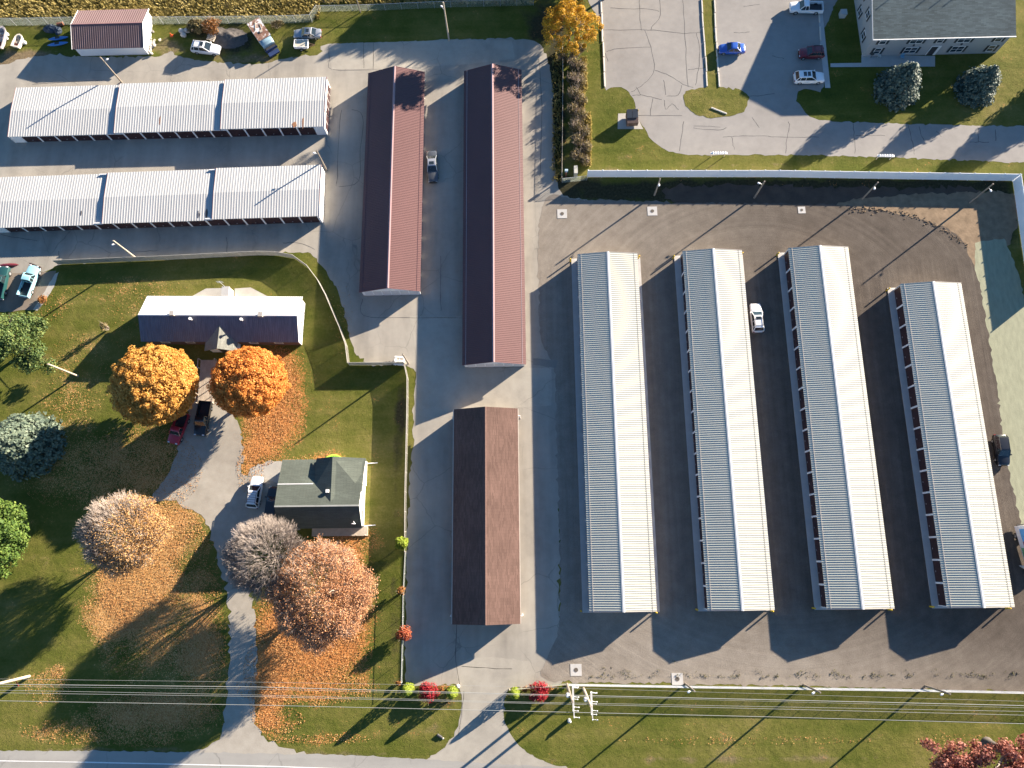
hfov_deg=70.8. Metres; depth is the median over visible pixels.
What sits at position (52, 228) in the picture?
roll up door
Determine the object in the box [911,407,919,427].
roll up door
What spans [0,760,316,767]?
road edge line
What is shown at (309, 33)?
parked car
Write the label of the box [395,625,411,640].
garden shrub
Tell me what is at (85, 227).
roll up door
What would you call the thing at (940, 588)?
roll up door
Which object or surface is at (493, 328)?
storage building
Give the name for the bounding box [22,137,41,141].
roll up door
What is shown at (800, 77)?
parked car
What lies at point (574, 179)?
chain link fence
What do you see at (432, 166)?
parked car
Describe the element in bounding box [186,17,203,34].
garden shrub
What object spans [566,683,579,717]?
utility pole
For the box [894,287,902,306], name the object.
roll up door
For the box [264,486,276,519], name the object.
parked car
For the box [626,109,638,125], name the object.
dumpster
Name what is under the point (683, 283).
roll up door
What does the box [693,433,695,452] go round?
roll up door
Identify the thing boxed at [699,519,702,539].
roll up door
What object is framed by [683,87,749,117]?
grass island
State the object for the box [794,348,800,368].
roll up door
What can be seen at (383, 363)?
slat fence
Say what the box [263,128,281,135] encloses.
roll up door
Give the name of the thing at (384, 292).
end door
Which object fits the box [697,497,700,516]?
roll up door
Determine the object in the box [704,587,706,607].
roll up door
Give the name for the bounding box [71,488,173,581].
maple tree
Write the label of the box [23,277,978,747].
fallen leaves
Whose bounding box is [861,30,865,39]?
window
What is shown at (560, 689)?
garden shrub
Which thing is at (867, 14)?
window
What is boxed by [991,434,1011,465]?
parked car
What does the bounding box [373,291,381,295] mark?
end door
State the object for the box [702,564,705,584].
roll up door
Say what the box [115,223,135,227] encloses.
roll up door
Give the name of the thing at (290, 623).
maple tree
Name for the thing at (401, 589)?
garden shrub
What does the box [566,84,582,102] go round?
brush shrub
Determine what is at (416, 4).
chain link fence
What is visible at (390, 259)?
storage building
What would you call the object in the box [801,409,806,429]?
roll up door
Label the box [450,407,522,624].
storage building
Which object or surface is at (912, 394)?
roll up door
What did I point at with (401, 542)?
garden shrub
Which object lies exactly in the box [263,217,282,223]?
roll up door
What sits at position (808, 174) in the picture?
vinyl fence
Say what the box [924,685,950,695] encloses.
light pole
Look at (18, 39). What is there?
boat
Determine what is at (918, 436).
roll up door
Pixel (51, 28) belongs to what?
tarp heap
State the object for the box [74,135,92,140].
roll up door
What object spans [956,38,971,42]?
window
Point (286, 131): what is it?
roll up door
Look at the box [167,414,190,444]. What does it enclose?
parked pickup
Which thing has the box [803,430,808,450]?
roll up door
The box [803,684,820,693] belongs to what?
light pole
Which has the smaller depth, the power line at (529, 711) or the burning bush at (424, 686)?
the power line at (529, 711)
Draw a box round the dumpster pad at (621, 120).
[618,113,642,128]
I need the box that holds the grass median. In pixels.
[703,0,718,86]
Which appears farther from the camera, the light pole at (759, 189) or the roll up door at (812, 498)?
the light pole at (759, 189)
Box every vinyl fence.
[587,170,1020,180]
[1012,174,1023,260]
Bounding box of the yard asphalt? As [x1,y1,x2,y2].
[0,37,586,767]
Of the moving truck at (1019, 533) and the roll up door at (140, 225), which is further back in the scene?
the roll up door at (140, 225)
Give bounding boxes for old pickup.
[0,266,11,299]
[16,263,41,298]
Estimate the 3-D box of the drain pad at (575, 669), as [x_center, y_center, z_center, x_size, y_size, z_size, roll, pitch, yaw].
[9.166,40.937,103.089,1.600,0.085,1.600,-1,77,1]
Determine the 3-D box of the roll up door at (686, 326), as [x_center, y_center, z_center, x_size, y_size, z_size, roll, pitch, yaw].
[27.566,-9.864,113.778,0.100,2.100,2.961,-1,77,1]
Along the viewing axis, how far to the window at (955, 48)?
123.83 m
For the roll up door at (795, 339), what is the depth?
112.76 m
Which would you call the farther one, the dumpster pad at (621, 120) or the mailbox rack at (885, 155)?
the dumpster pad at (621, 120)
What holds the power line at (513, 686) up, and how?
attached to the utility pole at (568, 695)
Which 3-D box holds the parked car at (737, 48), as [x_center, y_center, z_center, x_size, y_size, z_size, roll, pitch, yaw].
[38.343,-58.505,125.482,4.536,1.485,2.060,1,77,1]
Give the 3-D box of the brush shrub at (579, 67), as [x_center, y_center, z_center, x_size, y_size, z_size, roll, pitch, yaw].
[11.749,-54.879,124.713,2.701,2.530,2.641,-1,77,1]
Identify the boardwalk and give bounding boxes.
[195,358,217,403]
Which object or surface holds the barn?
on the ground at (50, 586)
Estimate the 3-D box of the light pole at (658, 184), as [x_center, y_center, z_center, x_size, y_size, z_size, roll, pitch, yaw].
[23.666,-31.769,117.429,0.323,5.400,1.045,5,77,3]
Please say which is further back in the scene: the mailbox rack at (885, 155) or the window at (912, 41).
the window at (912, 41)
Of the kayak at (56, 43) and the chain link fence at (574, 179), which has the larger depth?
the kayak at (56, 43)
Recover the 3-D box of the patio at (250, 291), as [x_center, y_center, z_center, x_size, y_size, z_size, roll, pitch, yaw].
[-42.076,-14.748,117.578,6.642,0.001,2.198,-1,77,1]
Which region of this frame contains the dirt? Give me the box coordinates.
[837,190,1018,266]
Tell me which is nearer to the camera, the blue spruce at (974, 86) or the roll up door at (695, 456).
the roll up door at (695, 456)
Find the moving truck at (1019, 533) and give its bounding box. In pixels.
[1013,524,1023,568]
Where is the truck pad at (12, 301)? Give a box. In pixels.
[0,271,55,311]
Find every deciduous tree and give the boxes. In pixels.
[0,312,57,374]
[0,498,30,579]
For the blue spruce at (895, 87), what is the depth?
120.46 m
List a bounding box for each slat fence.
[52,251,348,361]
[347,362,408,551]
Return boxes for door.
[5,227,24,231]
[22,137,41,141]
[23,227,43,230]
[38,136,58,141]
[42,226,61,230]
[56,136,75,140]
[60,226,80,229]
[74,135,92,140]
[79,225,98,229]
[91,135,109,139]
[97,224,117,228]
[108,134,126,139]
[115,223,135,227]
[124,133,144,138]
[133,222,153,227]
[142,132,161,138]
[144,23,151,42]
[151,222,172,226]
[159,132,178,137]
[170,221,190,226]
[176,131,195,137]
[189,221,209,225]
[193,131,212,137]
[208,219,227,225]
[211,131,230,136]
[225,219,246,224]
[228,129,246,136]
[244,218,264,223]
[245,129,264,135]
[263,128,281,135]
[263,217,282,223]
[280,128,298,134]
[281,217,301,222]
[298,127,316,134]
[300,216,319,222]
[364,291,373,295]
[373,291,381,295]
[382,291,390,294]
[391,291,399,294]
[400,291,408,294]
[409,291,417,294]
[504,363,512,366]
[681,255,683,272]
[682,274,684,292]
[683,293,685,311]
[685,312,687,330]
[686,332,688,350]
[687,352,690,370]
[689,371,691,390]
[690,392,692,410]
[691,412,694,431]
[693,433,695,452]
[694,454,697,473]
[696,475,698,495]
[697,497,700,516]
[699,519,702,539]
[700,541,703,561]
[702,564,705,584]
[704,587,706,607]
[784,252,789,270]
[786,270,791,289]
[788,289,793,309]
[790,309,795,328]
[792,328,797,348]
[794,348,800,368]
[797,368,802,388]
[799,388,804,408]
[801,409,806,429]
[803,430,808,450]
[805,451,811,471]
[807,473,813,493]
[810,495,816,515]
[812,517,818,537]
[814,540,820,560]
[817,562,823,583]
[819,585,825,606]
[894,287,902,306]
[897,306,905,326]
[900,326,907,346]
[903,345,910,366]
[905,366,913,386]
[908,386,916,406]
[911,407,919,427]
[914,428,922,448]
[917,449,925,469]
[920,471,929,491]
[923,493,932,513]
[925,46,941,54]
[926,515,935,535]
[929,538,938,558]
[933,561,942,581]
[936,584,945,605]
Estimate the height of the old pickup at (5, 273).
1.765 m
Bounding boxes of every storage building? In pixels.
[0,164,324,232]
[7,77,329,142]
[359,66,424,295]
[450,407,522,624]
[462,64,525,366]
[571,251,659,612]
[674,248,774,610]
[778,245,894,609]
[887,281,1014,607]
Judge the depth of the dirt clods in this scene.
118.28 m
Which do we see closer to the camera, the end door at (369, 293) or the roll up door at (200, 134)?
the end door at (369, 293)
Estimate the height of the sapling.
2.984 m
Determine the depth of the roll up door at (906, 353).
111.79 m
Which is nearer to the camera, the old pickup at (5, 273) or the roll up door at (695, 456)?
the roll up door at (695, 456)
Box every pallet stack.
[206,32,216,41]
[394,356,404,365]
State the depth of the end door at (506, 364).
112.52 m
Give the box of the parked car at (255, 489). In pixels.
[246,476,264,508]
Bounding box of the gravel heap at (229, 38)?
[207,27,247,48]
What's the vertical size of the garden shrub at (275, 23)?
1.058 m
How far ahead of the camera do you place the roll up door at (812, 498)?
106.69 m
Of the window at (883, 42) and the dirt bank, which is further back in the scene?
the window at (883, 42)
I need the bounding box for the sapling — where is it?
[99,322,108,329]
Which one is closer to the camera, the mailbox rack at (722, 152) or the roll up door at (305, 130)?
the mailbox rack at (722, 152)
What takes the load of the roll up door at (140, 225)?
in the storage building at (233, 196)
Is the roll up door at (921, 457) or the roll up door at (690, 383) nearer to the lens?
the roll up door at (921, 457)
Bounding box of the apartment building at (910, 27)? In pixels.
[854,0,1016,55]
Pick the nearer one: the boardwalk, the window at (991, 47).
the boardwalk
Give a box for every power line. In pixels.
[0,684,1023,705]
[0,686,1018,707]
[12,690,1023,711]
[29,701,1023,723]
[37,679,998,700]
[37,693,1002,714]
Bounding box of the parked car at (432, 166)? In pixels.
[426,151,438,182]
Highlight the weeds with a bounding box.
[600,660,1014,678]
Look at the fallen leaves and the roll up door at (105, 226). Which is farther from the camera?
the roll up door at (105, 226)
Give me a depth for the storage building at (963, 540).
106.84 m
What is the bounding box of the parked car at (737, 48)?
[718,42,744,54]
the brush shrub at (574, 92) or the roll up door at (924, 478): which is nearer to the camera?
the roll up door at (924, 478)
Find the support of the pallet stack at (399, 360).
on the yard asphalt
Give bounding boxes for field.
[137,0,370,8]
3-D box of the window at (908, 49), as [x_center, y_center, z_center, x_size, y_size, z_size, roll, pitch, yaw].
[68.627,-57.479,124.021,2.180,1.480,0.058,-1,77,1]
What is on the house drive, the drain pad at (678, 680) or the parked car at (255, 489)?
the parked car at (255, 489)
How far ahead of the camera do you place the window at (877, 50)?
124.03 m
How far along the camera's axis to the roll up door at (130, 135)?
123.76 m
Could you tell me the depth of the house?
105.41 m
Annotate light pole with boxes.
[47,363,78,376]
[100,57,121,82]
[112,240,135,256]
[313,150,326,170]
[440,2,449,40]
[654,178,660,195]
[684,683,695,692]
[753,180,764,198]
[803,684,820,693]
[862,182,878,199]
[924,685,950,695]
[969,183,993,202]
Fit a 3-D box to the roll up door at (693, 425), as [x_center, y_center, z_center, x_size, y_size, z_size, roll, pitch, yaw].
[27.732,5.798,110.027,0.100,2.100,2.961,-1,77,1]
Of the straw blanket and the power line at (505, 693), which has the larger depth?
the straw blanket
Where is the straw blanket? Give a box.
[975,239,1023,523]
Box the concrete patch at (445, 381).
[410,316,551,426]
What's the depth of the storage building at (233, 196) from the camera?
119.34 m
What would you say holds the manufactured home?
on the ground at (50, 586)
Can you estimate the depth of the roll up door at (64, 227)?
120.20 m
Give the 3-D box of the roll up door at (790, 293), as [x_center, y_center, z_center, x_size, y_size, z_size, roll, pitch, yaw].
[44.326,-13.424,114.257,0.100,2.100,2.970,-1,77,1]
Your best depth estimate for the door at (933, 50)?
124.09 m
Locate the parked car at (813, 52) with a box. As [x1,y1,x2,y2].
[798,45,824,59]
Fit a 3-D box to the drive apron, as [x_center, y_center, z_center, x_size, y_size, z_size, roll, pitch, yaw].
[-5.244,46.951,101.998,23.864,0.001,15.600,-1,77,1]
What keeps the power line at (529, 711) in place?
attached to the utility pole at (568, 695)
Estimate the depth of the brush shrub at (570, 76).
123.99 m
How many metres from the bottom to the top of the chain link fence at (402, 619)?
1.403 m
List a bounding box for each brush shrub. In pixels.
[556,49,568,61]
[565,71,578,85]
[566,56,578,68]
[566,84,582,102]
[566,102,578,115]
[568,46,581,58]
[568,115,582,131]
[569,148,582,161]
[570,133,583,145]
[573,60,586,73]
[573,73,586,88]
[573,108,588,121]
[574,90,587,105]
[577,122,589,137]
[578,43,586,52]
[579,139,592,153]
[579,153,590,165]
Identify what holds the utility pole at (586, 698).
on the ground at (50, 586)
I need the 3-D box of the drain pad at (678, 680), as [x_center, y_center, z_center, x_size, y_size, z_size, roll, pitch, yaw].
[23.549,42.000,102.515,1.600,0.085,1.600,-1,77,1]
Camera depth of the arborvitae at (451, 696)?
100.93 m
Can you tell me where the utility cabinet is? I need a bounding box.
[574,165,577,176]
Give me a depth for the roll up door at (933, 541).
104.93 m
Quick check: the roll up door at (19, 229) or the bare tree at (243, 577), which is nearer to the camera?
the bare tree at (243, 577)
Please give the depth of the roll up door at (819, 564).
104.47 m
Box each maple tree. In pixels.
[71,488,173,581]
[106,343,198,426]
[206,345,291,418]
[260,533,380,656]
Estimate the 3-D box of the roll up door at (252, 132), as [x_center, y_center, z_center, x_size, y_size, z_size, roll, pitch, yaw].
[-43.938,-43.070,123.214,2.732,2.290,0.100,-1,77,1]
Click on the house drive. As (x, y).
(216, 499)
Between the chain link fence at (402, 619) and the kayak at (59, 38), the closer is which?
the chain link fence at (402, 619)
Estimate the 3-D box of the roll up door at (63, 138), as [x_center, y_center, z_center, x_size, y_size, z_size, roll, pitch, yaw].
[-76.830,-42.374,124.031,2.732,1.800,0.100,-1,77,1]
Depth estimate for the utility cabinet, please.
120.16 m
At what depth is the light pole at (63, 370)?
111.27 m
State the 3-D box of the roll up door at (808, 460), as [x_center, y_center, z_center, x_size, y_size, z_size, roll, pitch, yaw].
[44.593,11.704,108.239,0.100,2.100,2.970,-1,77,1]
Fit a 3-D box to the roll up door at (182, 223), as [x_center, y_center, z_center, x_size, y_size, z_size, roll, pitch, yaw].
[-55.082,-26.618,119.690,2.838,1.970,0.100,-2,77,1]
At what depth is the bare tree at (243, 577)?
100.19 m
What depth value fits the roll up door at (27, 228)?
120.24 m
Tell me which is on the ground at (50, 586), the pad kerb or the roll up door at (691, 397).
the pad kerb
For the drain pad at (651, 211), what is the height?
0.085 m
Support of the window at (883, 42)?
in the apartment building at (910, 27)
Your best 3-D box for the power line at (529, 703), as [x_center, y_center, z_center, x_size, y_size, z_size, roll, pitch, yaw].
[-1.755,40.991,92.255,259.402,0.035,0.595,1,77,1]
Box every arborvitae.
[402,681,414,695]
[446,684,458,698]
[509,687,519,698]
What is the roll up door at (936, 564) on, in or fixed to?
in the storage building at (963, 540)
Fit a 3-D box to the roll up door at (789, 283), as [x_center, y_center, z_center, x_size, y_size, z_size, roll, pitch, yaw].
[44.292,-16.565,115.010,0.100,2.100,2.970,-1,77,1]
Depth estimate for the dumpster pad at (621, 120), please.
123.33 m
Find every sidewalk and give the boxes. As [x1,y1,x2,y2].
[818,13,829,87]
[830,55,934,66]
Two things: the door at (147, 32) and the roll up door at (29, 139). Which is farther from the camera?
the door at (147, 32)
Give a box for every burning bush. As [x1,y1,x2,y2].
[418,680,439,704]
[527,680,549,702]
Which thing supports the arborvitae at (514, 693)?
on the ground at (50, 586)
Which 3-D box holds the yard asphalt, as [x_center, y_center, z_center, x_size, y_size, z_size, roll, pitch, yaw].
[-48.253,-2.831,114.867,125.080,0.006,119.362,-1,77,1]
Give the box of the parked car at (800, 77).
[793,70,824,84]
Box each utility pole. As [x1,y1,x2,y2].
[0,675,30,685]
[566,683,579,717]
[582,687,597,720]
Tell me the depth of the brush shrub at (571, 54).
125.00 m
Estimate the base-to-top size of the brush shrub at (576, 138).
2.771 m
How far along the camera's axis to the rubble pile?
128.70 m
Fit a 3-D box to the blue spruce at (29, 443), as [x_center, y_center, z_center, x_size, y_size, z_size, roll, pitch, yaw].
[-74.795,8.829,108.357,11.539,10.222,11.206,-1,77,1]
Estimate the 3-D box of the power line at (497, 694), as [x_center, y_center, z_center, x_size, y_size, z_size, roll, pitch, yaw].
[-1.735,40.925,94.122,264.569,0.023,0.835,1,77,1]
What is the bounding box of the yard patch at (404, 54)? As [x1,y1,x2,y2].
[330,40,514,69]
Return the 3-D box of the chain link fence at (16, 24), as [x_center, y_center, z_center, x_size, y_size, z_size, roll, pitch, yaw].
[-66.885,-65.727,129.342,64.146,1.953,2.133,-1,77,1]
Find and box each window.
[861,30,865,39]
[865,8,869,19]
[874,48,882,53]
[878,40,887,44]
[902,47,918,52]
[909,40,923,43]
[949,46,965,51]
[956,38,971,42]
[985,45,996,51]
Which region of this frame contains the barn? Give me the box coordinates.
[70,8,152,55]
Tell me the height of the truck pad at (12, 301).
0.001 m
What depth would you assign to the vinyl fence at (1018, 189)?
117.21 m
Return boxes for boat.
[0,26,6,48]
[10,34,23,48]
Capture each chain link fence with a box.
[0,5,317,25]
[317,0,533,11]
[401,553,405,682]
[509,683,565,689]
[561,43,562,181]
[562,175,587,182]
[568,683,1023,693]
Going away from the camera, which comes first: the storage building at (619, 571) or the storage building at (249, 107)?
the storage building at (619, 571)
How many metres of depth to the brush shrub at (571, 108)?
122.26 m
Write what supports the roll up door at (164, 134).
in the storage building at (249, 107)
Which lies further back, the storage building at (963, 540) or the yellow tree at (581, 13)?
the yellow tree at (581, 13)
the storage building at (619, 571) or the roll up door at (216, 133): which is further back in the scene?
the roll up door at (216, 133)
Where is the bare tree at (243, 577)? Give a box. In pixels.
[216,513,310,604]
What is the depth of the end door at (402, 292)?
116.03 m
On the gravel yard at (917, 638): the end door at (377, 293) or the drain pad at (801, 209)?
the drain pad at (801, 209)
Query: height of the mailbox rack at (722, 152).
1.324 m
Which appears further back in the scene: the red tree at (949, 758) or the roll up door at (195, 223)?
the roll up door at (195, 223)
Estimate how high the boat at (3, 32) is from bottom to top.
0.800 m
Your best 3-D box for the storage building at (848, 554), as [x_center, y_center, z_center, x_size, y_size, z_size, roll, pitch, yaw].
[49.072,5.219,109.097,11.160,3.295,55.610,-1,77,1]
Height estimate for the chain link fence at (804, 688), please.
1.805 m
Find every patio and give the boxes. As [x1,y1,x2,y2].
[193,288,221,295]
[235,287,267,296]
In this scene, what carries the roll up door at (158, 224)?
in the storage building at (233, 196)
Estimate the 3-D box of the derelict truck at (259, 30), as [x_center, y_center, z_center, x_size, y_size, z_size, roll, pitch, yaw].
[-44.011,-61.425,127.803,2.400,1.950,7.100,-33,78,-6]
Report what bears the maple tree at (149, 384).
on the ground at (50, 586)
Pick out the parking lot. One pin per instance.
(654, 58)
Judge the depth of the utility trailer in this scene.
127.58 m
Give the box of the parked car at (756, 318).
[749,303,764,332]
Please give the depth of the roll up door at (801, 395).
110.61 m
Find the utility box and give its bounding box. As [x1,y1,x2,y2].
[839,9,847,17]
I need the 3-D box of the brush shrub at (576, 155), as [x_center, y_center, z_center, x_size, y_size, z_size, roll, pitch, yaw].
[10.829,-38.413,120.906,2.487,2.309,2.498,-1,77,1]
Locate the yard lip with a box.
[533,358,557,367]
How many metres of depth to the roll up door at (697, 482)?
108.02 m
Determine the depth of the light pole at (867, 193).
116.48 m
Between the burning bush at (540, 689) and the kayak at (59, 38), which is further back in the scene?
the kayak at (59, 38)
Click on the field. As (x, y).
(331, 2)
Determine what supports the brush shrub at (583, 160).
on the ground at (50, 586)
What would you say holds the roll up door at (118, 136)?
in the storage building at (249, 107)
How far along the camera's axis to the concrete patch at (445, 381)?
113.36 m
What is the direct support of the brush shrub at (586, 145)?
on the ground at (50, 586)
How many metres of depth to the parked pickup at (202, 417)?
111.70 m
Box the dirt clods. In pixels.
[848,204,967,247]
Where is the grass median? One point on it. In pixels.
(709, 33)
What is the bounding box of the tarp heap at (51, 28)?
[43,24,61,34]
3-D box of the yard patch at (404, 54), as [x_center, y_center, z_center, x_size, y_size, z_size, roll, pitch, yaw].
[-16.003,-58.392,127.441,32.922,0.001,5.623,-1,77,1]
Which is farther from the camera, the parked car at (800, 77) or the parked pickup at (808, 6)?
the parked pickup at (808, 6)
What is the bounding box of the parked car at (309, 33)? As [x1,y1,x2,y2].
[293,27,321,39]
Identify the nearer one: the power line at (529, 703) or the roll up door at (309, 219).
the power line at (529, 703)
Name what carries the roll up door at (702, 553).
in the storage building at (733, 571)
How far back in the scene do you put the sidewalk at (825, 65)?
125.50 m
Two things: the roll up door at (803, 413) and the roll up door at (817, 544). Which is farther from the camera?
the roll up door at (803, 413)
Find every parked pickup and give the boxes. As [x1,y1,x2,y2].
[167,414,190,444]
[193,400,212,435]
[789,0,823,14]
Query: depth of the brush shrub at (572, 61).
124.49 m
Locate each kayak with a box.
[47,42,67,45]
[48,36,67,39]
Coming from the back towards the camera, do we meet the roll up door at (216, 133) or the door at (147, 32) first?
the door at (147, 32)
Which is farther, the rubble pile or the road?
the rubble pile
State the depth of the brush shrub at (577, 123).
121.65 m
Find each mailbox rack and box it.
[711,151,727,155]
[876,154,894,159]
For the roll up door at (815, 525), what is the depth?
106.01 m
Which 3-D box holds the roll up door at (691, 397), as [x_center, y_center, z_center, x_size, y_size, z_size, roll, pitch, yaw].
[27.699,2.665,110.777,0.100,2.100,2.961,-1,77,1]
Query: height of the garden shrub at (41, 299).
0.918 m
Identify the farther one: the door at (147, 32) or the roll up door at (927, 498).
the door at (147, 32)
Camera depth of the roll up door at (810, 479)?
107.60 m
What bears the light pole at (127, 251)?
on the yard asphalt
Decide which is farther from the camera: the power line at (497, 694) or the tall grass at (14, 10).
the tall grass at (14, 10)
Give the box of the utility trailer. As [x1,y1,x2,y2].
[294,39,314,50]
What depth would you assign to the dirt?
118.31 m
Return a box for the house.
[274,457,377,535]
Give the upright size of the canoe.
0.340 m
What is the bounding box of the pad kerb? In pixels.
[33,272,58,309]
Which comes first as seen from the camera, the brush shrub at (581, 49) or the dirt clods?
the dirt clods
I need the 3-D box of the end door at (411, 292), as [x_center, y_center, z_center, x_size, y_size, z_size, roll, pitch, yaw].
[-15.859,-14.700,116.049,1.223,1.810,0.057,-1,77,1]
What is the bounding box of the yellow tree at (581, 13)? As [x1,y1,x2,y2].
[541,0,603,56]
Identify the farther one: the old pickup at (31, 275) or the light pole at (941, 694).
the old pickup at (31, 275)
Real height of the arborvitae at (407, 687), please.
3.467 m
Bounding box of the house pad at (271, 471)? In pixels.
[250,461,281,482]
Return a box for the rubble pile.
[148,30,160,54]
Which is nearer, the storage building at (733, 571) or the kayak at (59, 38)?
the storage building at (733, 571)
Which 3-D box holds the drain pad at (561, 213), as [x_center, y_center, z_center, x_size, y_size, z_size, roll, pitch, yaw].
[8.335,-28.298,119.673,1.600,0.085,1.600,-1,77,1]
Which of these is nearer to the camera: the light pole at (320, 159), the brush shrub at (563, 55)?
the light pole at (320, 159)
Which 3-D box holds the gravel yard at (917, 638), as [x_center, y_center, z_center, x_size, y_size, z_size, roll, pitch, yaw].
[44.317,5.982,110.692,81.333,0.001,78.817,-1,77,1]
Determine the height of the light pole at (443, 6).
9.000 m
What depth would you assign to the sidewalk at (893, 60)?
125.05 m
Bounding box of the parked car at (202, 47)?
[190,40,220,55]
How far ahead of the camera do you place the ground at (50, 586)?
108.87 m
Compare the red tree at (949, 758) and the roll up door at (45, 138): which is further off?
the roll up door at (45, 138)
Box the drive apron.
[427,657,553,766]
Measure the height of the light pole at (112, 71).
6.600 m
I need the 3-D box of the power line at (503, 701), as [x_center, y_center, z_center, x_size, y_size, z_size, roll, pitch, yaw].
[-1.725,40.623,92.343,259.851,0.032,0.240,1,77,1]
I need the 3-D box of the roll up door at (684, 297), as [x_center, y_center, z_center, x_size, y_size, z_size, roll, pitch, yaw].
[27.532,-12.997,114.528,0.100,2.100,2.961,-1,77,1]
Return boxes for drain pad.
[557,209,566,217]
[570,664,581,675]
[647,207,656,215]
[671,673,682,684]
[798,207,805,212]
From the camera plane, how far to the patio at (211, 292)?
117.79 m
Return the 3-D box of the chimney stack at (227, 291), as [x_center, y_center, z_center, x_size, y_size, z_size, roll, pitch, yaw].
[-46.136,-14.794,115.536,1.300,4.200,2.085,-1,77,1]
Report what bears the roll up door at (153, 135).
in the storage building at (249, 107)
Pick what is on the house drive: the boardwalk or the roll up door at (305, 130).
the boardwalk
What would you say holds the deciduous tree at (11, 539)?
on the ground at (50, 586)
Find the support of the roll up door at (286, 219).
in the storage building at (233, 196)
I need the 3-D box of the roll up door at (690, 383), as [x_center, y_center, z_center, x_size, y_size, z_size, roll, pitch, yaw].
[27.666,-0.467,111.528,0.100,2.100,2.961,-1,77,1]
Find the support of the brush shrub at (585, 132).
on the ground at (50, 586)
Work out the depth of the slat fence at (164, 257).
118.25 m
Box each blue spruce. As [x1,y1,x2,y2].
[0,411,67,482]
[871,61,922,112]
[951,64,1001,109]
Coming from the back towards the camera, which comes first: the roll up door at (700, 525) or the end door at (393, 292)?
the end door at (393, 292)
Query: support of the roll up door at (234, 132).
in the storage building at (249, 107)
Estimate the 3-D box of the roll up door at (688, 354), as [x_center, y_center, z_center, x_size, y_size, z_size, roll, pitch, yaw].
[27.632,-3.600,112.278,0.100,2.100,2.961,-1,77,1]
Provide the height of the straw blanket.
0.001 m
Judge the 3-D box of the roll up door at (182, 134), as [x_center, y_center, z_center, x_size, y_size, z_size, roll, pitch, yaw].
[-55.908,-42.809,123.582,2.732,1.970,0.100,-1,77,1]
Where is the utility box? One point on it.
(843, 13)
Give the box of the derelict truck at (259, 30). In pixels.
[247,17,279,57]
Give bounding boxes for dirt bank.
[662,183,979,204]
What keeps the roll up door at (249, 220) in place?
in the storage building at (233, 196)
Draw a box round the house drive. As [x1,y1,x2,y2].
[151,384,305,754]
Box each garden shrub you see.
[37,294,46,303]
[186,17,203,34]
[201,14,221,34]
[271,18,284,28]
[395,536,408,550]
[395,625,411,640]
[396,586,405,595]
[558,686,565,692]
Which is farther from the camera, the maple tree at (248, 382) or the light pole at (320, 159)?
the light pole at (320, 159)
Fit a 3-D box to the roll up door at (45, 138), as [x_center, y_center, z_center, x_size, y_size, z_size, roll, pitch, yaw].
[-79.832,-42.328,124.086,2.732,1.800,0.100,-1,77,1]
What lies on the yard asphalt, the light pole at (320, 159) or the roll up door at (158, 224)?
the light pole at (320, 159)
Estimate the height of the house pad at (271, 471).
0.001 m
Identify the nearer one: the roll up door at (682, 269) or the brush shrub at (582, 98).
the roll up door at (682, 269)
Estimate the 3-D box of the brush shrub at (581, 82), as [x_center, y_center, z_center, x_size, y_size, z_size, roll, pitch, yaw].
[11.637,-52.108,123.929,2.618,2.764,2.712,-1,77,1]
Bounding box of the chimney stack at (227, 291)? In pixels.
[220,282,233,295]
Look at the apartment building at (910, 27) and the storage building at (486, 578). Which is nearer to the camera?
the storage building at (486, 578)
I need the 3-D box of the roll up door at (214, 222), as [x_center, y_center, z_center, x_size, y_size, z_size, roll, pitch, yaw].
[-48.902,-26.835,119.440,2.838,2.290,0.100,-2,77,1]
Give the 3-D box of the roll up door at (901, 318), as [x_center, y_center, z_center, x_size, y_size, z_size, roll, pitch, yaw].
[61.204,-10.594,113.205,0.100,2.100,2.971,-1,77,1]
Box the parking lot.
[588,0,1023,162]
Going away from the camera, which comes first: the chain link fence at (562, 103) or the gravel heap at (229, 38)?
the chain link fence at (562, 103)
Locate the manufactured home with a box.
[138,296,304,352]
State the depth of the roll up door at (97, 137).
124.03 m
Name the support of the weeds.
on the gravel yard at (917, 638)
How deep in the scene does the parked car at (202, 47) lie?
127.33 m
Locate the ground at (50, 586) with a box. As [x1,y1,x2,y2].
[0,0,1023,767]
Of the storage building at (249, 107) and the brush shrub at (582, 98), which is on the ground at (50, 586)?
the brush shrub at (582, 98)
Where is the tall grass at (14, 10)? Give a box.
[0,0,592,181]
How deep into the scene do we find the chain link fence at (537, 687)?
101.83 m
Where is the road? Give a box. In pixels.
[0,750,563,767]
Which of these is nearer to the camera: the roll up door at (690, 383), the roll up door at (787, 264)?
the roll up door at (690, 383)
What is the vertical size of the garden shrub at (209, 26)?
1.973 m
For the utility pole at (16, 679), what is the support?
on the ground at (50, 586)
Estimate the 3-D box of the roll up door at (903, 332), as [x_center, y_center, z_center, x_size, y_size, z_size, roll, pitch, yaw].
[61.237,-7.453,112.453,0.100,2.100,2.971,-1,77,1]
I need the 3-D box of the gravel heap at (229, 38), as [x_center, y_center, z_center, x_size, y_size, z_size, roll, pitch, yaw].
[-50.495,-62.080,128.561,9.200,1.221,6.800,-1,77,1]
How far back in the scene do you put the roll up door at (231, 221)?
119.50 m
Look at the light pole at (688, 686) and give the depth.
98.58 m
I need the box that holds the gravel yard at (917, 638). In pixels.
[537,194,1023,691]
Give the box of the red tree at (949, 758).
[920,733,1023,767]
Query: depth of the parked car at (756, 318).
113.35 m
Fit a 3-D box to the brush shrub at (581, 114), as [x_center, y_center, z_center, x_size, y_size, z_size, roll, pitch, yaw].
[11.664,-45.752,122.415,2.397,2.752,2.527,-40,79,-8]
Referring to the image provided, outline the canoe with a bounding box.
[0,263,18,266]

